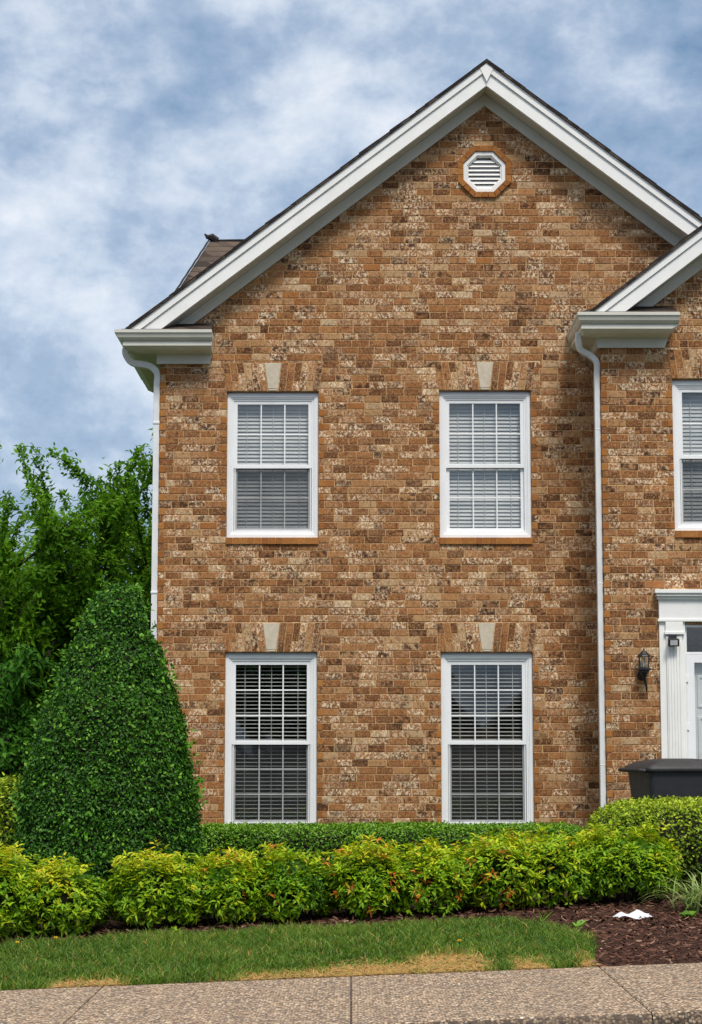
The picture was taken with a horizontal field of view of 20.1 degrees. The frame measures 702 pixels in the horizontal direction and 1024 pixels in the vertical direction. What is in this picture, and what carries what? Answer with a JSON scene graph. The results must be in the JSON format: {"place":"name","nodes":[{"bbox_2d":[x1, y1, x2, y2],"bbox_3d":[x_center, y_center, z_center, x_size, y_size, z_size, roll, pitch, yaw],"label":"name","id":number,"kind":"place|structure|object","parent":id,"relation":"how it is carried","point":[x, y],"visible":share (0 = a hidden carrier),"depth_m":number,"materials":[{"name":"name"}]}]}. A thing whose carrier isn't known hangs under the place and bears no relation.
{"place":"outdoors","nodes":[
{"label":"outdoors","id":0,"kind":"place"},
{"bbox_2d":[0,914,602,990],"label":"lawn","id":1,"kind":"structure","parent":0,"point":[428,972],"depth_m":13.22,"materials":[{"name":"plant"}]},
{"bbox_2d":[35,950,600,987],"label":"dry grass","id":2,"kind":"structure","parent":1,"relation":"on","point":[368,971],"depth_m":13.23,"materials":[{"name":"beige plant"}]},
{"bbox_2d":[0,963,701,1023],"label":"sidewalk","id":3,"kind":"structure","parent":0,"point":[660,993],"depth_m":11.78,"materials":[{"name":"beige concrete"}]},
{"bbox_2d":[350,1000,652,1023],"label":"joint filler","id":4,"kind":"object","parent":3,"relation":"on","point":[351,1013],"visible":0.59,"depth_m":11.25,"materials":[{"name":"soil"}]},
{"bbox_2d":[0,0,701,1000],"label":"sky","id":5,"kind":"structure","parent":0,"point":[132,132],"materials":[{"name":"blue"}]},
{"bbox_3d":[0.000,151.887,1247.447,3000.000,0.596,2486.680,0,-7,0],"label":"ground","id":6,"kind":"structure","parent":0,"visible":0},
{"bbox_2d":[0,692,47,790],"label":"evergreen bush","id":7,"kind":"object","parent":6,"relation":"on","point":[17,731],"visible":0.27,"depth_m":22.88,"materials":[{"name":"green plant"}]},
{"bbox_2d":[0,642,59,785],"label":"weeping tree","id":8,"kind":"object","parent":6,"relation":"on","point":[14,672],"visible":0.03,"depth_m":22.96,"materials":[{"name":"green plant"}]},
{"bbox_2d":[0,441,151,719],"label":"shade tree","id":9,"kind":"object","parent":6,"relation":"on","point":[59,596],"visible":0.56,"depth_m":27.44,"materials":[{"name":"green plant"}]},
{"bbox_2d":[0,428,152,684],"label":"shade tree","id":10,"kind":"object","parent":6,"relation":"on","point":[118,541],"visible":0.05,"depth_m":29.73,"materials":[{"name":"green plant"}]},
{"bbox_2d":[0,882,701,967],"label":"mulch bed","id":11,"kind":"object","parent":6,"relation":"on","point":[635,935],"visible":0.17,"depth_m":15.81,"materials":[{"name":"brown wood"}]},
{"bbox_2d":[0,772,32,860],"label":"leafy bush","id":12,"kind":"object","parent":11,"relation":"on","point":[7,825],"visible":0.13,"depth_m":19.76,"materials":[{"name":"green plant"}]},
{"bbox_2d":[0,841,50,938],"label":"nandina shrub","id":13,"kind":"object","parent":11,"relation":"on","point":[13,883],"visible":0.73,"depth_m":15.69,"materials":[{"name":"green plant"}]},
{"bbox_2d":[8,852,120,937],"bbox_3d":[-2.333,3.097,16.093,0.936,0.675,1.098,0,-7,0],"label":"nandina shrub","id":14,"kind":"object","parent":11,"relation":"on","point":[72,894],"visible":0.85,"depth_m":15.77,"materials":[{"name":"green plant"}]},
{"bbox_2d":[5,581,207,888],"bbox_3d":[-2.341,2.165,18.985,1.939,3.035,1.756,0,-7,0],"label":"holly shrub","id":15,"kind":"object","parent":11,"relation":"on","point":[108,775],"visible":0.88,"depth_m":18.53,"materials":[{"name":"green plant"}]},
{"bbox_2d":[104,839,206,929],"bbox_3d":[-1.587,3.051,16.259,0.921,0.724,1.016,0,-7,0],"label":"nandina shrub","id":16,"kind":"object","parent":11,"relation":"on","point":[156,890],"visible":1,"depth_m":15.97,"materials":[{"name":"green plant"}]},
{"bbox_2d":[165,926,185,932],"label":"weed sprig","id":17,"kind":"object","parent":11,"relation":"on","point":[175,928],"visible":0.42,"depth_m":15.71,"materials":[{"name":"green plant"}]},
{"bbox_2d":[186,846,264,925],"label":"nandina shrub","id":18,"kind":"object","parent":11,"relation":"on","point":[227,884],"visible":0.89,"depth_m":16.05,"materials":[{"name":"green plant"}]},
{"bbox_2d":[253,841,333,922],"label":"nandina shrub","id":19,"kind":"object","parent":11,"relation":"on","point":[289,883],"visible":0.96,"depth_m":16.09,"materials":[{"name":"green plant"}]},
{"bbox_2d":[323,833,412,920],"bbox_3d":[0.120,3.021,16.510,0.785,0.716,1.084,0,-7,0],"label":"nandina shrub","id":20,"kind":"object","parent":11,"relation":"on","point":[359,880],"visible":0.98,"depth_m":16.15,"materials":[{"name":"green plant"}]},
{"bbox_2d":[200,819,585,868],"bbox_3d":[0.392,3.470,20.485,4.423,0.554,1.580,0,-7,0],"label":"hedge","id":21,"kind":"object","parent":11,"relation":"on","point":[312,837],"visible":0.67,"depth_m":19.86,"materials":[{"name":"green plant"}]},
{"bbox_2d":[387,836,481,916],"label":"nandina shrub","id":22,"kind":"object","parent":11,"relation":"on","point":[440,877],"visible":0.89,"depth_m":16.14,"materials":[{"name":"green plant"}]},
{"bbox_2d":[448,827,539,910],"bbox_3d":[1.154,2.994,16.625,0.877,0.685,0.989,0,-7,0],"label":"nandina shrub","id":23,"kind":"object","parent":11,"relation":"on","point":[494,864],"visible":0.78,"depth_m":16.31,"materials":[{"name":"green plant"}]},
{"bbox_2d":[533,911,551,921],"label":"weed sprig","id":24,"kind":"object","parent":11,"relation":"on","point":[543,919],"visible":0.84,"depth_m":15.51,"materials":[{"name":"green plant"}]},
{"bbox_2d":[511,824,607,909],"bbox_3d":[1.711,2.984,16.714,0.957,0.704,1.048,0,-7,0],"label":"nandina shrub","id":25,"kind":"object","parent":11,"relation":"on","point":[557,871],"visible":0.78,"depth_m":16.36,"materials":[{"name":"green plant"}]},
{"bbox_2d":[570,920,586,927],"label":"weed sprig","id":26,"kind":"object","parent":11,"relation":"on","point":[578,923],"visible":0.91,"depth_m":15.12,"materials":[{"name":"green plant"}]},
{"bbox_2d":[573,820,683,903],"bbox_3d":[2.317,2.959,16.767,0.987,0.698,1.034,0,-7,0],"label":"nandina shrub","id":27,"kind":"object","parent":11,"relation":"on","point":[627,864],"visible":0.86,"depth_m":16.47,"materials":[{"name":"green plant"}]},
{"bbox_2d":[613,910,653,918],"bbox_3d":[2.211,3.144,15.470,0.322,0.063,0.160,1,-7,-6],"label":"paper sheet","id":28,"kind":"object","parent":11,"relation":"on","point":[636,914],"visible":0.99,"depth_m":15.46,"materials":[{"name":"white paper"}]},
{"bbox_2d":[583,794,701,884],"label":"boxwood bush","id":29,"kind":"object","parent":11,"relation":"on","point":[681,818],"visible":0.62,"depth_m":17.33,"materials":[{"name":"green plant"}]},
{"bbox_2d":[618,758,701,806],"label":"wheelie bin","id":30,"kind":"object","parent":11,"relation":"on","point":[675,777],"visible":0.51,"depth_m":18.77,"materials":[{"name":"black plastic"}]},
{"bbox_2d":[635,867,701,912],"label":"grass clump","id":31,"kind":"object","parent":11,"relation":"on","point":[693,900],"visible":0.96,"depth_m":15.81,"materials":[{"name":"green plant"}]},
{"bbox_2d":[680,910,695,917],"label":"broadleaf plant","id":32,"kind":"object","parent":11,"relation":"on","point":[689,913],"visible":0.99,"depth_m":15.51,"materials":[{"name":"green plant"}]},
{"bbox_2d":[114,58,701,828],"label":"brick house","id":33,"kind":"structure","parent":6,"relation":"on","point":[424,384],"depth_m":22.58,"materials":[{"name":"brick"}]},
{"bbox_2d":[224,653,316,824],"bbox_3d":[-0.902,2.590,22.377,1.036,1.992,0.163,0,-7,0],"label":"window","id":34,"kind":"structure","parent":33,"relation":"in","point":[232,659],"depth_m":22.36,"materials":[{"name":"white plastic"}]},
{"bbox_2d":[226,393,318,537],"bbox_3d":[-0.897,-0.532,22.754,1.046,1.683,0.163,0,-7,0],"label":"window","id":35,"kind":"structure","parent":33,"relation":"in","point":[261,510],"depth_m":22.77,"materials":[{"name":"white plastic"}]},
{"bbox_2d":[439,392,531,537],"bbox_3d":[1.537,-0.538,22.755,1.046,1.695,0.163,0,-7,0],"label":"window","id":36,"kind":"structure","parent":33,"relation":"in","point":[485,469],"depth_m":22.77,"materials":[{"name":"white plastic"}]},
{"bbox_2d":[441,653,533,824],"bbox_3d":[1.534,2.590,22.377,1.034,1.992,0.163,0,-7,0],"label":"window","id":37,"kind":"structure","parent":33,"relation":"in","point":[447,659],"depth_m":22.36,"materials":[{"name":"white plastic"}]},
{"bbox_2d":[637,648,650,691],"bbox_3d":[3.181,1.718,21.502,0.143,0.482,0.192,0,-7,0],"label":"wall lantern","id":38,"kind":"object","parent":33,"relation":"attached to","point":[642,673],"depth_m":21.46,"materials":[{"name":"black paint"}]},
{"bbox_2d":[668,634,678,645],"bbox_3d":[3.502,1.393,21.519,0.123,0.138,0.114,0,-7,0],"label":"flood light","id":39,"kind":"object","parent":33,"relation":"attached to","point":[673,639],"visible":1,"depth_m":21.47,"materials":[{"name":"black plastic"}]},
{"bbox_2d":[672,380,701,530],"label":"window","id":40,"kind":"structure","parent":33,"relation":"in","point":[686,394],"depth_m":22.02,"materials":[{"name":"white plastic"}]},
{"bbox_2d":[685,655,701,758],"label":"storm door","id":41,"kind":"structure","parent":33,"relation":"in","point":[690,659],"depth_m":21.57,"materials":[{"name":"white plastic"}]},
{"bbox_2d":[694,663,701,758],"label":"door","id":42,"kind":"structure","parent":33,"relation":"in","point":[697,666],"depth_m":21.65,"materials":[{"name":"paint"}]}
]}

